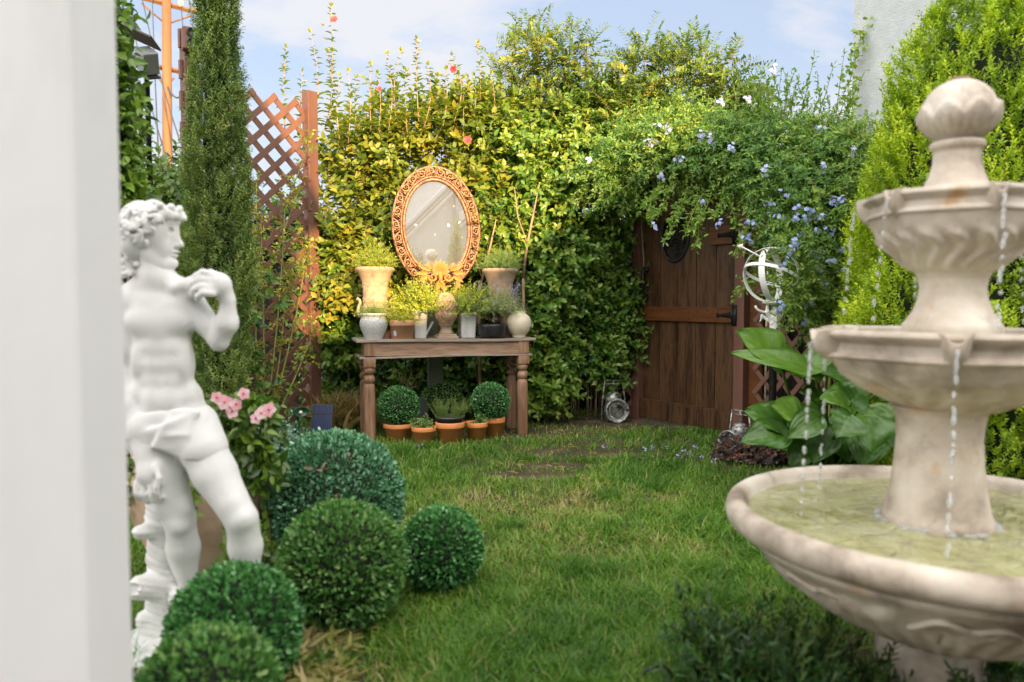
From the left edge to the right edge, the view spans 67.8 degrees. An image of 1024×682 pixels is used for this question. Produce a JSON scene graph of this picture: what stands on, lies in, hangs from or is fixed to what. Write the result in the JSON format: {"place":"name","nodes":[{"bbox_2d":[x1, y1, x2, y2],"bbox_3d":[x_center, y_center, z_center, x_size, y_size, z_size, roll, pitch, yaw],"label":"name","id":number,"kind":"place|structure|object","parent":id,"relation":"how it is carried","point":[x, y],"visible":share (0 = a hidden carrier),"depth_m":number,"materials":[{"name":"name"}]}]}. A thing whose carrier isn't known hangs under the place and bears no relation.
{"place":"outdoors","nodes":[
{"label":"outdoors","id":0,"kind":"place"},
{"bbox_2d":[0,0,132,681],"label":"porch pillar","id":1,"kind":"structure","parent":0,"point":[65,605],"depth_m":1.20,"materials":[{"name":"white paint"}]},
{"bbox_2d":[120,0,853,273],"label":"sky","id":2,"kind":"structure","parent":0,"point":[788,32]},
{"bbox_2d":[128,321,1021,681],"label":"lawn ground","id":3,"kind":"structure","parent":0,"point":[525,473],"depth_m":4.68,"materials":[{"name":"green plant"}]},
{"bbox_2d":[115,0,165,457],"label":"broadleaf tree","id":4,"kind":"object","parent":3,"relation":"on","point":[133,180],"visible":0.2,"depth_m":3.50,"materials":[{"name":"green plant"}]},
{"bbox_2d":[121,23,160,456],"bbox_3d":[-2.275,-0.517,4.625,0.347,2.749,0.249,0,3,0],"label":"solar panel","id":5,"kind":"object","parent":3,"relation":"on","point":[143,38],"visible":0.25,"depth_m":4.51,"materials":[{"name":"black plastic"}]},
{"bbox_2d":[134,46,160,193],"bbox_3d":[-2.225,-0.453,4.674,0.137,2.616,0.395,-2,4,-34],"label":"flood light","id":6,"kind":"object","parent":3,"relation":"on","point":[150,55],"visible":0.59,"depth_m":4.51,"materials":[{"name":"metal"}]},
{"bbox_2d":[141,0,196,191],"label":"utility pole","id":7,"kind":"object","parent":3,"relation":"on","point":[166,68],"visible":0.3,"depth_m":25.49,"materials":[{"name":"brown wood"}]},
{"bbox_2d":[131,15,173,179],"bbox_3d":[-9.377,-6.730,19.677,0.031,7.889,13.783,-2,3,-29],"label":"power line","id":8,"kind":"object","parent":7,"relation":"attached to","point":[155,124],"visible":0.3,"depth_m":17.47,"materials":[{"name":"metal"}]},
{"bbox_2d":[152,0,158,157],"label":"power line","id":9,"kind":"object","parent":7,"relation":"attached to","point":[155,86],"visible":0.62,"depth_m":17.75,"materials":[{"name":"metal"}]},
{"bbox_2d":[142,0,180,144],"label":"power line","id":10,"kind":"object","parent":7,"relation":"attached to","point":[163,85],"visible":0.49,"depth_m":19.30,"materials":[{"name":"metal"}]},
{"bbox_2d":[122,133,236,384],"bbox_3d":[-2.532,-0.240,5.102,1.413,2.395,1.217,0,3,0],"label":"camellia shrub","id":11,"kind":"object","parent":3,"relation":"on","point":[166,175],"visible":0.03,"depth_m":4.97,"materials":[{"name":"green plant"}]},
{"bbox_2d":[120,199,263,678],"bbox_3d":[-0.997,0.277,2.343,0.473,1.421,0.434,0,3,0],"label":"garden statue","id":12,"kind":"object","parent":3,"relation":"on","point":[176,439],"visible":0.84,"depth_m":2.31,"materials":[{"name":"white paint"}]},
{"bbox_2d":[127,425,279,577],"bbox_3d":[-1.198,0.631,2.958,0.611,0.629,0.594,0,3,0],"label":"garden urn","id":13,"kind":"object","parent":3,"relation":"on","point":[212,533],"visible":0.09,"depth_m":2.80,"materials":[{"name":"beige stone"}]},
{"bbox_2d":[134,618,285,681],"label":"boxwood ball","id":14,"kind":"object","parent":3,"relation":"on","point":[230,651],"visible":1,"depth_m":1.76,"materials":[{"name":"green plant"}]},
{"bbox_2d":[173,0,265,404],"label":"cypress tree","id":15,"kind":"object","parent":3,"relation":"on","point":[217,231],"visible":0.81,"depth_m":4.12,"materials":[{"name":"green plant"}]},
{"bbox_2d":[160,558,305,673],"bbox_3d":[-0.782,0.811,2.150,0.391,0.387,0.398,0,3,0],"label":"boxwood ball","id":16,"kind":"object","parent":3,"relation":"on","point":[267,603],"visible":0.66,"depth_m":2.07,"materials":[{"name":"green plant"}]},
{"bbox_2d":[178,263,294,407],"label":"hedge shrub","id":17,"kind":"object","parent":3,"relation":"on","point":[282,303],"visible":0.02,"depth_m":5.59,"materials":[{"name":"green plant"}]},
{"bbox_2d":[205,388,291,498],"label":"impatiens plant","id":18,"kind":"object","parent":3,"relation":"on","point":[243,412],"visible":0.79,"depth_m":2.82,"materials":[{"name":"green plant"}]},
{"bbox_2d":[177,28,320,424],"bbox_3d":[-2.121,-0.810,6.278,0.090,3.160,1.210,3,4,40],"label":"trellis","id":19,"kind":"object","parent":3,"relation":"on","point":[307,119],"visible":0.41,"depth_m":6.55,"materials":[{"name":"brown wood"}]},
{"bbox_2d":[181,26,199,51],"bbox_3d":[-2.407,-2.262,5.714,0.130,0.170,0.103,-2,3,-30],"label":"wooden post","id":20,"kind":"object","parent":19,"relation":"attached to","point":[186,31],"depth_m":5.66,"materials":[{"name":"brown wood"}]},
{"bbox_2d":[233,173,338,346],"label":"camellia shrub","id":21,"kind":"object","parent":3,"relation":"on","point":[275,202],"visible":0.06,"depth_m":7.56,"materials":[{"name":"green plant"}]},
{"bbox_2d":[258,409,313,451],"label":"euonymus plant","id":22,"kind":"object","parent":3,"relation":"on","point":[292,438],"visible":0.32,"depth_m":5.44,"materials":[{"name":"green plant"}]},
{"bbox_2d":[242,126,331,430],"bbox_3d":[-1.845,-0.467,6.029,0.770,2.511,0.636,0,3,0],"label":"climbing rose","id":23,"kind":"object","parent":3,"relation":"on","point":[278,291],"visible":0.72,"depth_m":6.00,"materials":[{"name":"green plant"}]},
{"bbox_2d":[289,407,308,438],"bbox_3d":[-1.560,0.641,5.542,0.119,0.340,0.151,-2,4,-38],"label":"animal repeller","id":24,"kind":"object","parent":3,"relation":"on","point":[297,412],"visible":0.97,"depth_m":5.50,"materials":[{"name":"green plastic"}]},
{"bbox_2d":[310,404,333,432],"bbox_3d":[-1.453,0.639,5.832,0.170,0.317,0.104,-1,3,-10],"label":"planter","id":25,"kind":"object","parent":3,"relation":"on","point":[322,415],"visible":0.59,"depth_m":5.82,"materials":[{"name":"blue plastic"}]},
{"bbox_2d":[259,426,409,551],"bbox_3d":[-0.729,0.657,3.142,0.617,0.605,0.613,0,3,0],"label":"boxwood ball","id":26,"kind":"object","parent":3,"relation":"on","point":[368,473],"visible":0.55,"depth_m":2.98,"materials":[{"name":"green plant"}]},
{"bbox_2d":[316,462,328,470],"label":"dead leaf","id":27,"kind":"object","parent":26,"relation":"on","point":[321,469],"visible":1,"depth_m":2.90,"materials":[{"name":"plant"}]},
{"bbox_2d":[288,385,382,430],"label":"dry grass clump","id":28,"kind":"object","parent":3,"relation":"on","point":[346,411],"visible":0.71,"depth_m":6.42,"materials":[{"name":"plant"}]},
{"bbox_2d":[273,495,410,634],"bbox_3d":[-0.576,0.760,2.583,0.468,0.465,0.457,0,3,0],"label":"boxwood ball","id":29,"kind":"object","parent":3,"relation":"on","point":[341,563],"visible":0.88,"depth_m":2.44,"materials":[{"name":"green plant"}]},
{"bbox_2d":[285,240,409,403],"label":"hedge shrub","id":30,"kind":"object","parent":3,"relation":"on","point":[339,348],"visible":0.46,"depth_m":6.82,"materials":[{"name":"green plant"}]},
{"bbox_2d":[377,384,420,440],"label":"potted boxwood","id":31,"kind":"object","parent":3,"relation":"on","point":[397,407],"visible":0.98,"depth_m":5.98,"materials":[{"name":"plant"}]},
{"bbox_2d":[276,2,528,415],"bbox_3d":[-0.901,-1.120,6.945,2.449,3.712,1.130,0,3,0],"label":"hibiscus shrub","id":32,"kind":"object","parent":3,"relation":"on","point":[374,144],"visible":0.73,"depth_m":6.73,"materials":[{"name":"green plant"}]},
{"bbox_2d":[394,363,420,388],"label":"dry twig","id":33,"kind":"object","parent":3,"relation":"on","point":[410,387],"visible":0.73,"depth_m":6.44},
{"bbox_2d":[414,396,428,424],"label":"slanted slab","id":34,"kind":"structure","parent":3,"relation":"on","point":[424,407],"depth_m":6.47,"materials":[{"name":"grey stone"}]},
{"bbox_2d":[408,412,435,444],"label":"potted seedling","id":35,"kind":"object","parent":3,"relation":"on","point":[424,429],"visible":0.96,"depth_m":5.84,"materials":[{"name":"ceramic"}]},
{"bbox_2d":[349,184,512,412],"bbox_3d":[-0.697,-0.454,7.136,1.879,2.363,0.880,0,3,0],"label":"hedge shrub","id":36,"kind":"object","parent":3,"relation":"on","point":[465,282],"visible":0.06,"depth_m":6.91,"materials":[{"name":"green plant"}]},
{"bbox_2d":[234,220,631,410],"bbox_3d":[-1.860,-0.248,7.598,6.420,1.900,0.061,0,3,0],"label":"board fence","id":37,"kind":"object","parent":3,"relation":"on","point":[582,403],"visible":0.02,"depth_m":7.62,"materials":[{"name":"brown wood"}]},
{"bbox_2d":[427,281,442,419],"bbox_3d":[-0.659,-0.192,6.527,0.130,1.900,0.050,-1,3,-16],"label":"support post","id":38,"kind":"object","parent":3,"relation":"on","point":[434,369],"visible":0.29,"depth_m":6.52,"materials":[{"name":"grey paint"}]},
{"bbox_2d":[391,166,479,287],"bbox_3d":[-0.636,-0.952,6.412,0.752,1.032,0.059,-6,6,-14],"label":"oval mirror","id":39,"kind":"object","parent":38,"relation":"attached to","point":[435,220],"visible":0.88,"depth_m":6.40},
{"bbox_2d":[355,288,517,419],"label":"hedge shrub","id":40,"kind":"object","parent":3,"relation":"on","point":[453,372],"visible":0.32,"depth_m":6.96,"materials":[{"name":"green plant"}]},
{"bbox_2d":[421,381,461,429],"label":"potted boxwood","id":41,"kind":"object","parent":3,"relation":"on","point":[445,390],"visible":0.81,"depth_m":6.47,"materials":[{"name":"green plant"}]},
{"bbox_2d":[399,503,485,592],"bbox_3d":[-0.275,0.794,2.925,0.355,0.345,0.346,0,3,0],"label":"boxwood ball","id":42,"kind":"object","parent":3,"relation":"on","point":[445,549],"visible":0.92,"depth_m":2.82,"materials":[{"name":"green plant"}]},
{"bbox_2d":[352,336,535,440],"bbox_3d":[-0.560,0.370,6.269,1.447,0.804,0.466,-1,3,-16],"label":"console table","id":43,"kind":"object","parent":3,"relation":"on","point":[514,351],"visible":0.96,"depth_m":6.10,"materials":[{"name":"brown wood"}]},
{"bbox_2d":[352,299,391,338],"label":"potted plant","id":44,"kind":"object","parent":43,"relation":"on","point":[373,325],"visible":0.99,"depth_m":5.88,"materials":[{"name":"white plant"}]},
{"bbox_2d":[347,238,400,318],"bbox_3d":[-1.105,-0.423,6.110,0.463,0.806,0.469,-1,3,-16],"label":"tall urn","id":45,"kind":"object","parent":43,"relation":"on","point":[374,274],"visible":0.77,"depth_m":6.04,"materials":[{"name":"stone"}]},
{"bbox_2d":[383,332,390,337],"bbox_3d":[-1.006,-0.047,6.098,0.100,0.055,0.100,0,3,0],"label":"clay cup","id":46,"kind":"object","parent":43,"relation":"on","point":[387,334],"visible":0.53,"depth_m":6.06,"materials":[{"name":"ceramic"}]},
{"bbox_2d":[379,299,429,338],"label":"potted plant","id":47,"kind":"object","parent":43,"relation":"on","point":[402,324],"visible":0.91,"depth_m":5.94,"materials":[{"name":"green plant"}]},
{"bbox_2d":[380,270,457,337],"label":"potted plant","id":48,"kind":"object","parent":43,"relation":"on","point":[420,328],"visible":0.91,"depth_m":6.08,"materials":[{"name":"yellow plant"}]},
{"bbox_2d":[426,321,433,335],"bbox_3d":[-0.669,-0.091,6.112,0.086,0.141,0.002,0,3,0],"label":"plant tag","id":49,"kind":"object","parent":43,"relation":"on","point":[429,327],"visible":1,"depth_m":6.11,"materials":[{"name":"white plastic"}]},
{"bbox_2d":[417,259,465,332],"bbox_3d":[-0.597,-0.372,6.351,0.420,0.623,0.117,0,3,-8],"label":"carved bracket","id":50,"kind":"object","parent":43,"relation":"on","point":[440,270],"visible":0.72,"depth_m":6.30,"materials":[{"name":"gold metal"}]},
{"bbox_2d":[433,292,458,338],"bbox_3d":[-0.531,-0.206,6.125,0.188,0.370,0.186,-1,3,-16],"label":"pineapple finial","id":51,"kind":"object","parent":43,"relation":"on","point":[445,332],"visible":0.88,"depth_m":6.07,"materials":[{"name":"stone"}]},
{"bbox_2d":[430,277,503,337],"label":"potted plant","id":52,"kind":"object","parent":43,"relation":"on","point":[466,324],"visible":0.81,"depth_m":6.16,"materials":[{"name":"green plant"}]},
{"bbox_2d":[477,323,506,337],"bbox_3d":[-0.166,-0.083,6.229,0.248,0.114,0.248,0,3,0],"label":"black bowl","id":53,"kind":"object","parent":43,"relation":"on","point":[486,330],"visible":0.98,"depth_m":6.13,"materials":[{"name":"ceramic"}]},
{"bbox_2d":[464,281,527,323],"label":"potted plant","id":54,"kind":"object","parent":53,"relation":"in","point":[494,315],"visible":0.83,"depth_m":6.19,"materials":[{"name":"green plant"}]},
{"bbox_2d":[473,242,525,322],"bbox_3d":[-0.101,-0.440,6.413,0.449,0.807,0.439,0,3,8],"label":"tall urn","id":55,"kind":"object","parent":43,"relation":"on","point":[502,273],"visible":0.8,"depth_m":6.32,"materials":[{"name":"stone"}]},
{"bbox_2d":[500,318,511,336],"bbox_3d":[-0.042,-0.114,6.379,0.120,0.160,0.120,0,3,0],"label":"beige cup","id":56,"kind":"object","parent":43,"relation":"on","point":[503,321],"visible":0.34,"depth_m":6.33,"materials":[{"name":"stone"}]},
{"bbox_2d":[506,311,530,337],"bbox_3d":[0.056,-0.139,6.281,0.210,0.220,0.210,0,3,0],"label":"cream vase","id":57,"kind":"object","parent":43,"relation":"on","point":[518,327],"visible":0.85,"depth_m":6.21,"materials":[{"name":"ceramic"}]},
{"bbox_2d":[426,397,473,443],"bbox_3d":[-0.480,0.609,5.945,0.371,0.361,0.235,0,3,0],"label":"potted rosemary","id":58,"kind":"object","parent":3,"relation":"on","point":[450,427],"visible":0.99,"depth_m":5.89,"materials":[{"name":"ceramic"}]},
{"bbox_2d":[465,413,488,440],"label":"potted seedling","id":59,"kind":"object","parent":3,"relation":"on","point":[477,428],"visible":0.97,"depth_m":6.00,"materials":[{"name":"ceramic"}]},
{"bbox_2d":[472,220,495,388],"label":"bare branch","id":60,"kind":"object","parent":3,"relation":"on","point":[479,357],"visible":0.37,"depth_m":6.64,"materials":[{"name":"brown wood"}]},
{"bbox_2d":[469,381,510,437],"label":"potted boxwood","id":61,"kind":"object","parent":3,"relation":"on","point":[491,400],"visible":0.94,"depth_m":6.10,"materials":[{"name":"plant"}]},
{"bbox_2d":[514,183,539,310],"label":"bare branch","id":62,"kind":"object","parent":3,"relation":"on","point":[524,269],"visible":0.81,"depth_m":6.58,"materials":[{"name":"brown wood"}]},
{"bbox_2d":[466,101,608,375],"bbox_3d":[0.163,-0.736,6.963,1.506,2.942,0.992,0,3,0],"label":"hedge shrub","id":63,"kind":"object","parent":3,"relation":"on","point":[527,190],"visible":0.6,"depth_m":6.68,"materials":[{"name":"green plant"}]},
{"bbox_2d":[497,207,616,421],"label":"hedge shrub","id":64,"kind":"object","parent":3,"relation":"on","point":[552,296],"visible":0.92,"depth_m":6.68,"materials":[{"name":"green plant"}]},
{"bbox_2d":[476,3,653,414],"bbox_3d":[0.423,-1.196,7.037,1.749,3.855,1.177,0,3,0],"label":"pinnate tree","id":65,"kind":"object","parent":3,"relation":"on","point":[537,48],"visible":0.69,"depth_m":6.85,"materials":[{"name":"green plant"}]},
{"bbox_2d":[456,61,682,377],"bbox_3d":[0.507,-0.933,7.171,2.286,3.315,0.996,0,3,0],"label":"hedge shrub","id":66,"kind":"object","parent":3,"relation":"on","point":[562,114],"visible":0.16,"depth_m":6.86,"materials":[{"name":"green plant"}]},
{"bbox_2d":[528,99,666,418],"bbox_3d":[0.796,-0.748,7.023,1.447,2.959,1.027,0,3,0],"label":"hedge shrub","id":67,"kind":"object","parent":3,"relation":"on","point":[619,210],"visible":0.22,"depth_m":6.81,"materials":[{"name":"green plant"}]},
{"bbox_2d":[564,207,654,414],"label":"hedge shrub","id":68,"kind":"object","parent":3,"relation":"on","point":[617,325],"visible":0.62,"depth_m":6.95,"materials":[{"name":"green plant"}]},
{"bbox_2d":[601,380,628,422],"bbox_3d":[0.936,0.547,6.947,0.232,0.381,0.213,0,3,-8],"label":"railway lantern","id":69,"kind":"object","parent":3,"relation":"on","point":[616,408],"visible":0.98,"depth_m":6.87,"materials":[{"name":"metal"}]},
{"bbox_2d":[640,664,674,681],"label":"irrigation hose","id":70,"kind":"object","parent":3,"relation":"on","point":[657,666],"visible":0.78,"depth_m":2.15,"materials":[{"name":"plastic"}]},
{"bbox_2d":[587,10,775,417],"bbox_3d":[1.491,-1.098,6.946,1.658,3.668,1.105,0,3,0],"label":"pinnate tree","id":71,"kind":"object","parent":3,"relation":"on","point":[661,57],"visible":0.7,"depth_m":6.71,"materials":[{"name":"green plant"}]},
{"bbox_2d":[630,169,766,427],"bbox_3d":[1.558,-0.381,6.602,0.130,2.270,1.480,-2,4,-34],"label":"gate frame","id":72,"kind":"object","parent":3,"relation":"on","point":[746,380],"visible":0.21,"depth_m":6.13,"materials":[{"name":"brown wood"}]},
{"bbox_2d":[619,341,631,414],"bbox_3d":[1.110,0.175,7.168,0.262,1.141,0.017,0,3,0],"label":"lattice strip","id":73,"kind":"object","parent":72,"relation":"attached to","point":[627,389],"visible":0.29,"depth_m":7.17,"materials":[{"name":"brown wood"}]},
{"bbox_2d":[631,176,737,430],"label":"wooden gate","id":74,"kind":"structure","parent":72,"relation":"attached to","point":[690,314],"depth_m":6.61,"materials":[{"name":"brown wood"}]},
{"bbox_2d":[645,68,784,196],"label":"hedge shrub","id":75,"kind":"object","parent":3,"relation":"on","point":[740,107],"visible":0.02,"depth_m":6.82,"materials":[{"name":"green plant"}]},
{"bbox_2d":[559,48,884,415],"bbox_3d":[1.774,-0.722,5.979,1.855,3.019,2.572,-3,4,-41],"label":"plumbago shrub","id":76,"kind":"object","parent":3,"relation":"on","point":[810,166],"visible":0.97,"depth_m":5.59,"materials":[{"name":"green plant"}]},
{"bbox_2d":[718,409,750,444],"bbox_3d":[1.607,0.655,5.448,0.201,0.321,0.197,-2,4,-38],"label":"railway lantern","id":77,"kind":"object","parent":3,"relation":"on","point":[739,427],"visible":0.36,"depth_m":5.43,"materials":[{"name":"metal"}]},
{"bbox_2d":[651,573,818,681],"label":"shrub","id":78,"kind":"object","parent":3,"relation":"on","point":[701,659],"visible":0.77,"depth_m":2.06,"materials":[{"name":"green plant"}]},
{"bbox_2d":[708,428,787,464],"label":"loropetalum shrub","id":79,"kind":"object","parent":3,"relation":"on","point":[735,450],"visible":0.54,"depth_m":5.12,"materials":[{"name":"purple plant"}]},
{"bbox_2d":[737,243,799,468],"bbox_3d":[1.696,0.100,5.012,0.363,1.476,0.345,2,4,38],"label":"armillary sphere","id":80,"kind":"object","parent":3,"relation":"on","point":[761,264],"visible":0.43,"depth_m":4.99,"materials":[{"name":"white metal"}]},
{"bbox_2d":[766,229,840,416],"bbox_3d":[3.354,0.005,4.679,0.022,1.700,3.790,-3,4,-45],"label":"board fence","id":81,"kind":"object","parent":3,"relation":"on","point":[791,382],"visible":0.02,"depth_m":5.88,"materials":[{"name":"brown wood"}]},
{"bbox_2d":[752,238,839,407],"bbox_3d":[2.449,0.003,5.479,0.018,1.661,1.542,-3,4,-44],"label":"lattice strip","id":82,"kind":"object","parent":81,"relation":"attached to","point":[796,388],"visible":0.09,"depth_m":5.89,"materials":[{"name":"brown wood"}]},
{"bbox_2d":[708,593,903,681],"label":"shrub","id":83,"kind":"object","parent":3,"relation":"on","point":[818,646],"visible":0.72,"depth_m":1.97,"materials":[{"name":"green plant"}]},
{"bbox_2d":[728,327,895,467],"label":"calla plant","id":84,"kind":"object","parent":3,"relation":"on","point":[865,435],"visible":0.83,"depth_m":4.01,"materials":[{"name":"green plant"}]},
{"bbox_2d":[747,622,913,681],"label":"shrub","id":85,"kind":"object","parent":3,"relation":"on","point":[854,677],"visible":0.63,"depth_m":1.93,"materials":[{"name":"green plant"}]},
{"bbox_2d":[832,89,914,414],"bbox_3d":[2.429,-0.374,4.739,0.826,2.450,0.808,0,3,0],"label":"arborvitae","id":86,"kind":"object","parent":3,"relation":"on","point":[870,151],"visible":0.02,"depth_m":4.76,"materials":[{"name":"green plant"}]},
{"bbox_2d":[725,76,1023,681],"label":"tiered fountain","id":87,"kind":"object","parent":3,"relation":"on","point":[916,549],"visible":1,"depth_m":1.87,"materials":[{"name":"stone"}]},
{"bbox_2d":[820,0,1023,479],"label":"arborvitae","id":88,"kind":"object","parent":3,"relation":"on","point":[991,57],"visible":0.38,"depth_m":3.75,"materials":[{"name":"green plant"}]},
{"bbox_2d":[852,0,1002,145],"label":"house","id":89,"kind":"structure","parent":3,"relation":"on","point":[892,21],"depth_m":8.11,"materials":[{"name":"paint"}]},
{"bbox_2d":[838,14,874,200],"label":"climbing vine","id":90,"kind":"object","parent":89,"relation":"attached to","point":[862,34],"visible":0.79,"depth_m":8.23,"materials":[{"name":"green plant"}]},
{"bbox_2d":[944,660,1023,681],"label":"shrub","id":91,"kind":"object","parent":3,"relation":"on","point":[995,671],"visible":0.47,"depth_m":1.91,"materials":[{"name":"green plant"}]},
{"bbox_2d":[963,0,1021,34],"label":"arborvitae","id":92,"kind":"object","parent":3,"relation":"on","point":[981,4],"depth_m":4.00,"materials":[{"name":"green plant"}]}
]}

